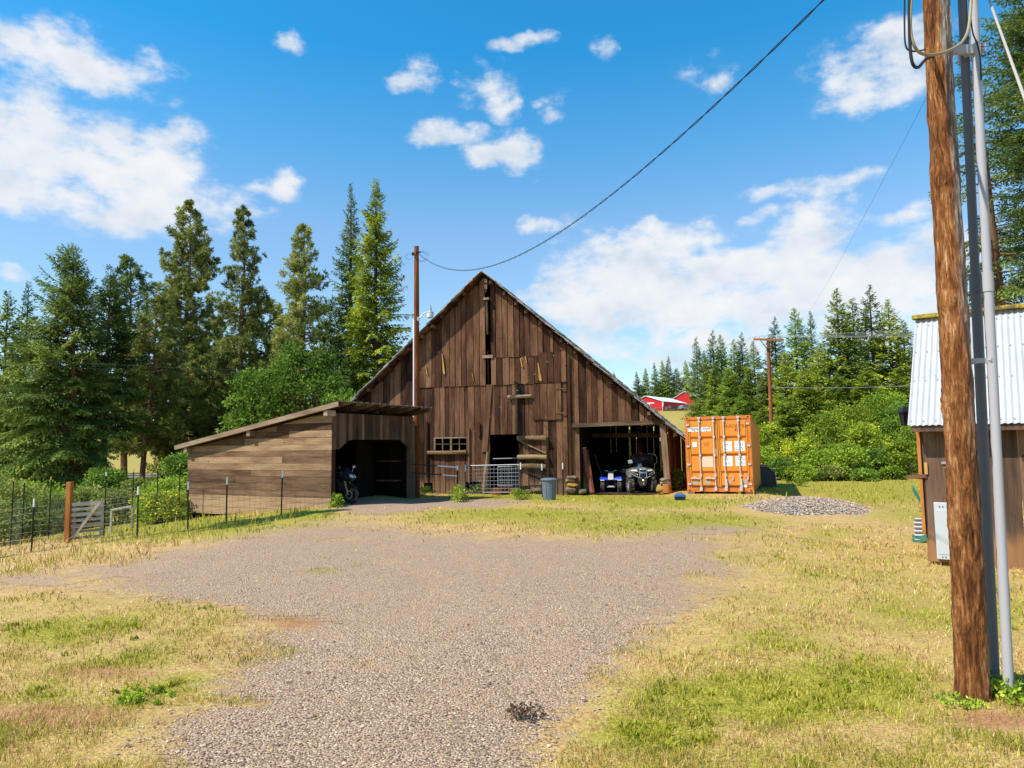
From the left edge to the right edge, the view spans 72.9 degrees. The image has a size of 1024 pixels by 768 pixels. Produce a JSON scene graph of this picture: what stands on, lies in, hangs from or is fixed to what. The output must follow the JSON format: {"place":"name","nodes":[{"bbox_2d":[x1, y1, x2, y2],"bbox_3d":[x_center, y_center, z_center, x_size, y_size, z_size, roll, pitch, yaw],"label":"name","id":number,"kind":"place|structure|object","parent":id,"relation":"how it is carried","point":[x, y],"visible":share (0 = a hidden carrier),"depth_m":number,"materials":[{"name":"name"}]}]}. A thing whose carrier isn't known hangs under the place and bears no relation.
{"place":"outdoors","nodes":[
{"label":"outdoors","id":0,"kind":"place"},
{"bbox_2d":[0,499,755,767],"bbox_3d":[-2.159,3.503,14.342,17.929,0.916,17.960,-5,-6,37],"label":"gravel driveway","id":1,"kind":"structure","parent":0,"point":[364,546],"depth_m":7.22,"materials":[{"name":"gravel"}]},
{"bbox_2d":[317,466,357,503],"bbox_3d":[-5.663,3.223,22.224,2.030,1.199,0.758,-4,-6,33],"label":"motorcycle","id":2,"kind":"object","parent":1,"relation":"on","point":[344,477],"visible":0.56,"depth_m":21.83,"materials":[{"name":"metal"}]},
{"bbox_2d":[504,701,546,724],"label":"weed","id":3,"kind":"object","parent":1,"relation":"on","point":[522,713],"visible":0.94,"depth_m":4.58,"materials":[{"name":"brown plant"}]},
{"bbox_2d":[0,411,1023,767],"bbox_3d":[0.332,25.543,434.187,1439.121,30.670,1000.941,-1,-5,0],"label":"ground","id":4,"kind":"structure","parent":0,"point":[884,517],"depth_m":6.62,"materials":[{"name":"plant"}]},
{"bbox_2d":[0,290,30,468],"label":"fir tree","id":5,"kind":"object","parent":4,"relation":"on","point":[7,335],"visible":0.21,"depth_m":52.50,"materials":[{"name":"green plant"}]},
{"bbox_2d":[0,496,30,546],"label":"shrub","id":6,"kind":"object","parent":4,"relation":"on","point":[3,507],"visible":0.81,"depth_m":20.89,"materials":[{"name":"plant"}]},
{"bbox_2d":[0,369,35,481],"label":"fir tree","id":7,"kind":"object","parent":4,"relation":"on","point":[2,428],"visible":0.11,"depth_m":46.99,"materials":[{"name":"green plant"}]},
{"bbox_2d":[0,476,49,507],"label":"shrub","id":8,"kind":"object","parent":4,"relation":"on","point":[6,491],"visible":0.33,"depth_m":28.98,"materials":[{"name":"plant"}]},
{"bbox_2d":[7,281,43,441],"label":"fir tree","id":9,"kind":"object","parent":4,"relation":"on","point":[24,315],"visible":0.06,"depth_m":62.70,"materials":[{"name":"green plant"}]},
{"bbox_2d":[1,498,61,540],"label":"shrub","id":10,"kind":"object","parent":4,"relation":"on","point":[37,517],"visible":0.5,"depth_m":23.20,"materials":[{"name":"plant"}]},
{"bbox_2d":[10,491,85,534],"bbox_3d":[-16.679,4.607,24.524,2.601,1.591,2.610,-1,-5,0],"label":"shrub","id":11,"kind":"object","parent":4,"relation":"on","point":[58,500],"visible":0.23,"depth_m":24.65,"materials":[{"name":"plant"}]},
{"bbox_2d":[0,242,133,493],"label":"fir tree","id":12,"kind":"object","parent":4,"relation":"on","point":[40,413],"visible":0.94,"depth_m":37.15,"materials":[{"name":"green plant"}]},
{"bbox_2d":[55,483,108,528],"bbox_3d":[-16.510,4.704,26.762,2.077,1.799,2.184,2,-6,-26],"label":"shrub","id":13,"kind":"object","parent":4,"relation":"on","point":[86,493],"visible":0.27,"depth_m":26.41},
{"bbox_2d":[10,464,184,546],"bbox_3d":[-12.805,3.698,21.223,3.702,2.358,5.701,-1,-5,0],"label":"garden fence","id":14,"kind":"object","parent":4,"relation":"on","point":[50,514],"visible":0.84,"depth_m":20.71,"materials":[{"name":"grey metal"}]},
{"bbox_2d":[64,482,104,542],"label":"wooden gate","id":15,"kind":"structure","parent":14,"relation":"attached to","point":[70,524],"depth_m":18.43,"materials":[{"name":"grey wood"}]},
{"bbox_2d":[74,465,129,511],"bbox_3d":[-18.603,4.881,31.628,2.382,2.337,2.738,-1,-5,0],"label":"shrub","id":16,"kind":"object","parent":4,"relation":"on","point":[115,477],"visible":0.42,"depth_m":31.41,"materials":[{"name":"green plant"}]},
{"bbox_2d":[60,264,154,467],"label":"fir tree","id":17,"kind":"object","parent":4,"relation":"on","point":[120,348],"visible":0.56,"depth_m":40.79,"materials":[{"name":"green plant"}]},
{"bbox_2d":[84,486,140,523],"bbox_3d":[-14.671,4.525,25.662,2.037,1.524,2.025,1,-5,-18],"label":"shrub","id":18,"kind":"object","parent":4,"relation":"on","point":[115,491],"visible":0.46,"depth_m":25.32,"materials":[{"name":"plant"}]},
{"bbox_2d":[96,254,159,479],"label":"pine tree","id":19,"kind":"object","parent":4,"relation":"on","point":[124,265],"visible":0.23,"depth_m":46.22,"materials":[{"name":"green plant"}]},
{"bbox_2d":[116,474,164,509],"bbox_3d":[-16.393,4.941,30.670,2.590,1.910,2.361,-1,-5,0],"label":"shrub","id":20,"kind":"object","parent":4,"relation":"on","point":[138,482],"visible":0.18,"depth_m":30.38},
{"bbox_2d":[114,684,175,706],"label":"weed","id":21,"kind":"object","parent":4,"relation":"on","point":[136,694],"visible":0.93,"depth_m":5.08,"materials":[{"name":"plant"}]},
{"bbox_2d":[108,292,195,478],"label":"pine tree","id":22,"kind":"object","parent":4,"relation":"on","point":[164,408],"visible":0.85,"depth_m":43.94,"materials":[{"name":"green plant"}]},
{"bbox_2d":[126,487,192,525],"bbox_3d":[-11.893,4.136,23.397,1.947,1.322,2.192,2,-6,-32],"label":"shrub","id":23,"kind":"object","parent":4,"relation":"on","point":[165,507],"visible":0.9,"depth_m":22.98,"materials":[{"name":"plant"}]},
{"bbox_2d":[139,472,187,508],"bbox_3d":[-14.389,4.696,29.730,2.892,1.862,2.752,-3,-6,26],"label":"shrub","id":24,"kind":"object","parent":4,"relation":"on","point":[170,484],"visible":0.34,"depth_m":29.34,"materials":[{"name":"plant"}]},
{"bbox_2d":[0,471,330,553],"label":"wire fence","id":25,"kind":"object","parent":4,"relation":"on","point":[137,513],"visible":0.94,"depth_m":17.18,"materials":[{"name":"grey metal"}]},
{"bbox_2d":[150,450,188,483],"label":"shrub","id":26,"kind":"object","parent":4,"relation":"on","point":[172,463],"visible":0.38,"depth_m":33.47,"materials":[{"name":"green plant"}]},
{"bbox_2d":[142,360,219,478],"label":"pine tree","id":27,"kind":"object","parent":4,"relation":"on","point":[197,417],"visible":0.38,"depth_m":49.45,"materials":[{"name":"green plant"}]},
{"bbox_2d":[144,199,226,462],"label":"pine tree","id":28,"kind":"object","parent":4,"relation":"on","point":[186,286],"visible":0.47,"depth_m":55.58,"materials":[{"name":"green plant"}]},
{"bbox_2d":[188,314,234,440],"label":"pine tree","id":29,"kind":"object","parent":4,"relation":"on","point":[222,329],"visible":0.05,"depth_m":60.24,"materials":[{"name":"green plant"}]},
{"bbox_2d":[206,370,255,434],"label":"fir tree","id":30,"kind":"object","parent":4,"relation":"on","point":[220,410],"visible":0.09,"depth_m":49.54,"materials":[{"name":"green plant"}]},
{"bbox_2d":[202,204,273,432],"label":"pine tree","id":31,"kind":"object","parent":4,"relation":"on","point":[242,341],"visible":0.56,"depth_m":52.30,"materials":[{"name":"green plant"}]},
{"bbox_2d":[215,365,292,432],"bbox_3d":[-13.855,2.614,37.936,4.233,7.382,4.569,-5,-7,42],"label":"maple tree","id":32,"kind":"object","parent":4,"relation":"on","point":[241,417],"visible":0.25,"depth_m":37.21,"materials":[{"name":"green plant"}]},
{"bbox_2d":[234,297,298,398],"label":"pine tree","id":33,"kind":"object","parent":4,"relation":"on","point":[279,308],"visible":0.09,"depth_m":58.18,"materials":[{"name":"green plant"}]},
{"bbox_2d":[256,223,336,411],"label":"pine tree","id":34,"kind":"object","parent":4,"relation":"on","point":[297,319],"visible":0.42,"depth_m":50.12,"materials":[{"name":"green plant"}]},
{"bbox_2d":[243,340,351,421],"bbox_3d":[-11.095,1.797,36.906,6.005,8.232,5.136,-1,-5,0],"label":"maple tree","id":35,"kind":"object","parent":4,"relation":"on","point":[284,381],"visible":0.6,"depth_m":36.33,"materials":[{"name":"green plant"}]},
{"bbox_2d":[174,401,431,517],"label":"shed","id":36,"kind":"structure","parent":4,"relation":"on","point":[374,443],"depth_m":22.82,"materials":[{"name":"brown wood"}]},
{"bbox_2d":[355,441,373,497],"bbox_3d":[-5.264,3.039,24.773,0.050,2.000,0.950,-3,-6,27],"label":"inner door","id":37,"kind":"structure","parent":36,"relation":"in","point":[364,450],"depth_m":24.74,"materials":[{"name":"brown wood"}]},
{"bbox_2d":[303,296,356,404],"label":"fir tree","id":38,"kind":"object","parent":4,"relation":"on","point":[325,337],"visible":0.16,"depth_m":45.28,"materials":[{"name":"green plant"}]},
{"bbox_2d":[317,387,355,405],"bbox_3d":[-8.551,2.826,35.964,4.536,5.365,4.751,-1,-5,0],"label":"maple tree","id":39,"kind":"object","parent":4,"relation":"on","point":[347,397],"visible":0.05,"depth_m":35.23,"materials":[{"name":"green plant"}]},
{"bbox_2d":[323,182,372,371],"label":"fir tree","id":40,"kind":"object","parent":4,"relation":"on","point":[346,294],"visible":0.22,"depth_m":53.67,"materials":[{"name":"green plant"}]},
{"bbox_2d":[320,178,413,400],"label":"fir tree","id":41,"kind":"object","parent":4,"relation":"on","point":[367,314],"visible":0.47,"depth_m":47.16,"materials":[{"name":"green plant"}]},
{"bbox_2d":[406,246,433,497],"bbox_3d":[-3.466,-0.476,26.128,1.054,9.635,0.269,-1,-5,5],"label":"lamp pole","id":42,"kind":"object","parent":4,"relation":"on","point":[416,384],"visible":0.95,"depth_m":26.10,"materials":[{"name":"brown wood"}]},
{"bbox_2d":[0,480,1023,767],"bbox_3d":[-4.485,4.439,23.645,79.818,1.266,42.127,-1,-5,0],"label":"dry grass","id":43,"kind":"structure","parent":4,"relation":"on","point":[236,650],"depth_m":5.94,"materials":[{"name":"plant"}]},
{"bbox_2d":[465,463,563,496],"bbox_3d":[0.294,3.595,25.455,3.872,1.432,1.230,1,-5,-17],"label":"corral fence","id":44,"kind":"object","parent":4,"relation":"on","point":[524,479],"visible":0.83,"depth_m":25.64,"materials":[{"name":"metal"}]},
{"bbox_2d":[462,464,519,492],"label":"cattle gate","id":45,"kind":"structure","parent":44,"relation":"attached to","point":[497,480],"depth_m":25.14,"materials":[{"name":"metal"}]},
{"bbox_2d":[350,270,686,494],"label":"barn","id":46,"kind":"structure","parent":4,"relation":"on","point":[489,346],"depth_m":28.39,"materials":[{"name":"brown wood"}]},
{"bbox_2d":[427,437,467,454],"bbox_3d":[-2.648,2.551,28.562,1.748,0.725,0.281,-2,-5,15],"label":"window","id":47,"kind":"structure","parent":46,"relation":"in","point":[459,451],"depth_m":28.51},
{"bbox_2d":[517,463,545,485],"bbox_3d":[0.780,3.587,27.438,1.169,0.902,0.202,-2,-5,15],"label":"door","id":48,"kind":"structure","parent":46,"relation":"in","point":[532,472],"depth_m":27.47,"materials":[{"name":"brown wood"}]},
{"bbox_2d":[517,435,546,459],"bbox_3d":[0.793,2.519,27.525,1.197,0.998,0.198,-2,-5,15],"label":"door","id":49,"kind":"structure","parent":46,"relation":"in","point":[529,446],"depth_m":27.53,"materials":[{"name":"brown wood"}]},
{"bbox_2d":[533,383,565,419],"bbox_3d":[1.475,0.710,27.597,1.319,1.449,0.054,-2,-5,15],"label":"loft door","id":50,"kind":"structure","parent":46,"relation":"in","point":[541,392],"depth_m":27.61,"materials":[{"name":"brown wood"}]},
{"bbox_2d":[619,460,656,492],"bbox_3d":[5.012,3.675,27.730,1.143,1.303,2.093,0,-5,-3],"label":"quad bike","id":51,"kind":"object","parent":46,"relation":"on","point":[644,480],"visible":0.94,"depth_m":26.97,"materials":[{"name":"metal"}]},
{"bbox_2d":[539,478,558,499],"bbox_3d":[1.233,3.475,23.014,0.570,0.726,0.570,4,-7,-45],"label":"trash can","id":52,"kind":"object","parent":4,"relation":"on","point":[548,488],"visible":0.98,"depth_m":22.82,"materials":[{"name":"grey plastic"}]},
{"bbox_2d":[641,396,687,410],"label":"red barn","id":53,"kind":"structure","parent":4,"relation":"on","point":[653,402],"depth_m":218.31,"materials":[{"name":"metal"}]},
{"bbox_2d":[680,337,704,419],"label":"fir tree","id":54,"kind":"object","parent":4,"relation":"on","point":[692,385],"visible":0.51,"depth_m":128.29,"materials":[{"name":"green plant"}]},
{"bbox_2d":[693,350,709,416],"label":"fir tree","id":55,"kind":"object","parent":4,"relation":"on","point":[699,406],"visible":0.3,"depth_m":105.38,"materials":[{"name":"green plant"}]},
{"bbox_2d":[697,329,726,416],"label":"fir tree","id":56,"kind":"object","parent":4,"relation":"on","point":[709,361],"visible":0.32,"depth_m":100.49,"materials":[{"name":"green plant"}]},
{"bbox_2d":[700,362,724,416],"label":"fir tree","id":57,"kind":"object","parent":4,"relation":"on","point":[714,389],"visible":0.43,"depth_m":92.19,"materials":[{"name":"green plant"}]},
{"bbox_2d":[684,415,760,493],"bbox_3d":[9.413,3.174,30.011,2.280,2.887,11.476,-3,-7,21],"label":"shipping container","id":58,"kind":"object","parent":4,"relation":"on","point":[722,453],"visible":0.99,"depth_m":24.81,"materials":[{"name":"metal"}]},
{"bbox_2d":[686,417,719,490],"bbox_3d":[6.860,2.511,24.976,1.086,2.641,0.153,-3,-7,21],"label":"door","id":59,"kind":"structure","parent":58,"relation":"in","point":[703,441],"depth_m":24.96,"materials":[{"name":"orange paint"}]},
{"bbox_2d":[717,416,751,490],"bbox_3d":[7.891,2.455,24.579,1.082,2.641,0.158,-3,-7,21],"label":"door","id":60,"kind":"structure","parent":58,"relation":"in","point":[733,445],"depth_m":24.59,"materials":[{"name":"orange paint"}]},
{"bbox_2d":[712,367,743,415],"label":"fir tree","id":61,"kind":"object","parent":4,"relation":"on","point":[729,399],"visible":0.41,"depth_m":87.90,"materials":[{"name":"green plant"}]},
{"bbox_2d":[731,332,757,403],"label":"fir tree","id":62,"kind":"object","parent":4,"relation":"on","point":[740,357],"visible":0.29,"depth_m":94.40,"materials":[{"name":"green plant"}]},
{"bbox_2d":[735,373,765,419],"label":"fir tree","id":63,"kind":"object","parent":4,"relation":"on","point":[748,394],"visible":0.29,"depth_m":78.00,"materials":[{"name":"green plant"}]},
{"bbox_2d":[737,340,764,416],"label":"fir tree","id":64,"kind":"object","parent":4,"relation":"on","point":[751,370],"visible":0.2,"depth_m":88.28,"materials":[{"name":"green plant"}]},
{"bbox_2d":[750,367,782,442],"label":"fir tree","id":65,"kind":"object","parent":4,"relation":"on","point":[761,390],"visible":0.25,"depth_m":65.98,"materials":[{"name":"green plant"}]},
{"bbox_2d":[753,336,783,446],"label":"utility pole","id":66,"kind":"object","parent":4,"relation":"on","point":[768,340],"visible":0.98,"depth_m":54.04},
{"bbox_2d":[759,464,777,486],"bbox_3d":[12.293,4.522,34.607,1.444,1.097,2.849,-2,-5,14],"label":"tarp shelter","id":67,"kind":"object","parent":4,"relation":"on","point":[768,476],"visible":0.48,"depth_m":33.20,"materials":[{"name":"fabric"}]},
{"bbox_2d":[756,421,789,457],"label":"bush","id":68,"kind":"object","parent":4,"relation":"on","point":[769,431],"visible":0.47,"depth_m":46.33,"materials":[{"name":"plant"}]},
{"bbox_2d":[758,316,789,414],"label":"fir tree","id":69,"kind":"object","parent":4,"relation":"on","point":[776,358],"visible":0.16,"depth_m":80.40,"materials":[{"name":"green plant"}]},
{"bbox_2d":[765,457,797,480],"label":"bush","id":70,"kind":"object","parent":4,"relation":"on","point":[778,466],"visible":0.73,"depth_m":39.22,"materials":[{"name":"green plant"}]},
{"bbox_2d":[763,351,807,445],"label":"fir tree","id":71,"kind":"object","parent":4,"relation":"on","point":[778,386],"visible":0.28,"depth_m":64.08,"materials":[{"name":"green plant"}]},
{"bbox_2d":[762,397,813,459],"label":"fir tree","id":72,"kind":"object","parent":4,"relation":"on","point":[794,414],"visible":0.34,"depth_m":55.46,"materials":[{"name":"green plant"}]},
{"bbox_2d":[772,436,818,464],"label":"bush","id":73,"kind":"object","parent":4,"relation":"on","point":[800,447],"visible":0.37,"depth_m":42.44,"materials":[{"name":"plant"}]},
{"bbox_2d":[777,307,819,429],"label":"fir tree","id":74,"kind":"object","parent":4,"relation":"on","point":[797,351],"visible":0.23,"depth_m":74.18,"materials":[{"name":"green plant"}]},
{"bbox_2d":[783,463,820,480],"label":"bush","id":75,"kind":"object","parent":4,"relation":"on","point":[801,470],"visible":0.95,"depth_m":37.86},
{"bbox_2d":[782,367,825,458],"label":"fir tree","id":76,"kind":"object","parent":4,"relation":"on","point":[807,400],"visible":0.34,"depth_m":59.69,"materials":[{"name":"green plant"}]},
{"bbox_2d":[737,496,872,515],"bbox_3d":[8.080,3.252,18.934,3.735,0.357,4.582,-1,-5,0],"label":"gravel heap","id":77,"kind":"object","parent":4,"relation":"on","point":[799,505],"visible":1,"depth_m":17.89,"materials":[{"name":"gravel"}]},
{"bbox_2d":[791,344,836,425],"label":"fir tree","id":78,"kind":"object","parent":4,"relation":"on","point":[816,359],"visible":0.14,"depth_m":62.16,"materials":[{"name":"green plant"}]},
{"bbox_2d":[796,449,833,477],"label":"bush","id":79,"kind":"object","parent":4,"relation":"on","point":[811,456],"visible":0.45,"depth_m":39.47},
{"bbox_2d":[795,410,851,469],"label":"bush","id":80,"kind":"object","parent":4,"relation":"on","point":[824,420],"visible":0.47,"depth_m":44.52,"materials":[{"name":"plant"}]},
{"bbox_2d":[800,373,855,456],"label":"fir tree","id":81,"kind":"object","parent":4,"relation":"on","point":[841,398],"visible":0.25,"depth_m":53.86,"materials":[{"name":"green plant"}]},
{"bbox_2d":[815,464,849,480],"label":"bush","id":82,"kind":"object","parent":4,"relation":"on","point":[836,472],"visible":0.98,"depth_m":37.46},
{"bbox_2d":[808,288,868,438],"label":"fir tree","id":83,"kind":"object","parent":4,"relation":"on","point":[839,359],"visible":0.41,"depth_m":60.24,"materials":[{"name":"green plant"}]},
{"bbox_2d":[815,441,874,479],"bbox_3d":[18.634,4.359,39.151,3.107,2.269,3.604,-1,-5,0],"label":"bush","id":84,"kind":"object","parent":4,"relation":"on","point":[844,453],"visible":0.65,"depth_m":38.61,"materials":[{"name":"plant"}]},
{"bbox_2d":[822,402,880,465],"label":"bush","id":85,"kind":"object","parent":4,"relation":"on","point":[855,416],"visible":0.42,"depth_m":46.40,"materials":[{"name":"plant"}]},
{"bbox_2d":[835,297,871,397],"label":"fir tree","id":86,"kind":"object","parent":4,"relation":"on","point":[852,317],"visible":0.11,"depth_m":62.44,"materials":[{"name":"green plant"}]},
{"bbox_2d":[848,467,877,481],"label":"bush","id":87,"kind":"object","parent":4,"relation":"on","point":[863,474],"visible":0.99,"depth_m":36.76,"materials":[{"name":"green plant"}]},
{"bbox_2d":[840,367,889,465],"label":"fir tree","id":88,"kind":"object","parent":4,"relation":"on","point":[860,392],"visible":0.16,"depth_m":53.01,"materials":[{"name":"green plant"}]},
{"bbox_2d":[845,421,892,469],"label":"bush","id":89,"kind":"object","parent":4,"relation":"on","point":[856,434],"visible":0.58,"depth_m":41.68,"materials":[{"name":"plant"}]},
{"bbox_2d":[847,284,898,436],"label":"fir tree","id":90,"kind":"object","parent":4,"relation":"on","point":[870,328],"visible":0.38,"depth_m":58.31,"materials":[{"name":"green plant"}]},
{"bbox_2d":[851,446,900,477],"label":"bush","id":91,"kind":"object","parent":4,"relation":"on","point":[877,454],"visible":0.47,"depth_m":39.76,"materials":[{"name":"green plant"}]},
{"bbox_2d":[854,390,915,465],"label":"bush","id":92,"kind":"object","parent":4,"relation":"on","point":[890,399],"visible":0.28,"depth_m":48.69,"materials":[{"name":"plant"}]},
{"bbox_2d":[865,299,913,435],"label":"fir tree","id":93,"kind":"object","parent":4,"relation":"on","point":[881,386],"visible":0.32,"depth_m":57.07,"materials":[{"name":"green plant"}]},
{"bbox_2d":[878,465,906,479],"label":"bush","id":94,"kind":"object","parent":4,"relation":"on","point":[888,472],"visible":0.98,"depth_m":37.69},
{"bbox_2d":[871,367,917,464],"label":"fir tree","id":95,"kind":"object","parent":4,"relation":"on","point":[904,390],"visible":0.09,"depth_m":51.95,"materials":[{"name":"green plant"}]},
{"bbox_2d":[877,401,915,470],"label":"bush","id":96,"kind":"object","parent":4,"relation":"on","point":[892,414],"visible":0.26,"depth_m":45.02,"materials":[{"name":"green plant"}]},
{"bbox_2d":[884,439,918,478],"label":"bush","id":97,"kind":"object","parent":4,"relation":"on","point":[899,450],"visible":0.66,"depth_m":39.17,"materials":[{"name":"plant"}]},
{"bbox_2d":[904,0,1014,702],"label":"utility pole","id":98,"kind":"object","parent":4,"relation":"on","point":[972,572],"visible":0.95,"depth_m":5.01,"materials":[{"name":"wood"}]},
{"bbox_2d":[419,0,823,270],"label":"service cable","id":99,"kind":"object","parent":98,"relation":"hanging from","point":[773,49],"visible":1,"depth_m":8.58,"materials":[{"name":"rubber"}]},
{"bbox_2d":[933,691,989,708],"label":"weed","id":100,"kind":"object","parent":4,"relation":"on","point":[966,703],"visible":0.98,"depth_m":4.67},
{"bbox_2d":[906,303,1023,569],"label":"outbuilding","id":101,"kind":"structure","parent":4,"relation":"on","point":[925,415],"depth_m":10.07,"materials":[{"name":"brown wood"}]},
{"bbox_2d":[934,502,949,559],"bbox_3d":[6.242,2.096,9.876,0.360,0.801,0.090,-4,-6,37],"label":"electrical box","id":102,"kind":"object","parent":101,"relation":"attached to","point":[941,529],"visible":0.53,"depth_m":9.90,"materials":[{"name":"white plastic"}]},
{"bbox_2d":[928,21,1023,495],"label":"fir tree","id":103,"kind":"object","parent":4,"relation":"on","point":[1000,294],"visible":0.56,"depth_m":23.35,"materials":[{"name":"plant"}]},
{"bbox_2d":[966,0,1023,308],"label":"fir tree","id":104,"kind":"object","parent":4,"relation":"on","point":[1016,30],"visible":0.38,"depth_m":26.27,"materials":[{"name":"green plant"}]},
{"bbox_2d":[988,0,1023,99],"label":"guy wire","id":105,"kind":"object","parent":4,"relation":"attached to","point":[1008,52],"visible":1,"depth_m":4.61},
{"bbox_2d":[990,669,1023,704],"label":"weed","id":106,"kind":"object","parent":4,"relation":"on","point":[996,683],"visible":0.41,"depth_m":4.75,"materials":[{"name":"plant"}]},
{"bbox_2d":[0,0,1023,428],"label":"sky","id":107,"kind":"structure","parent":0,"point":[486,129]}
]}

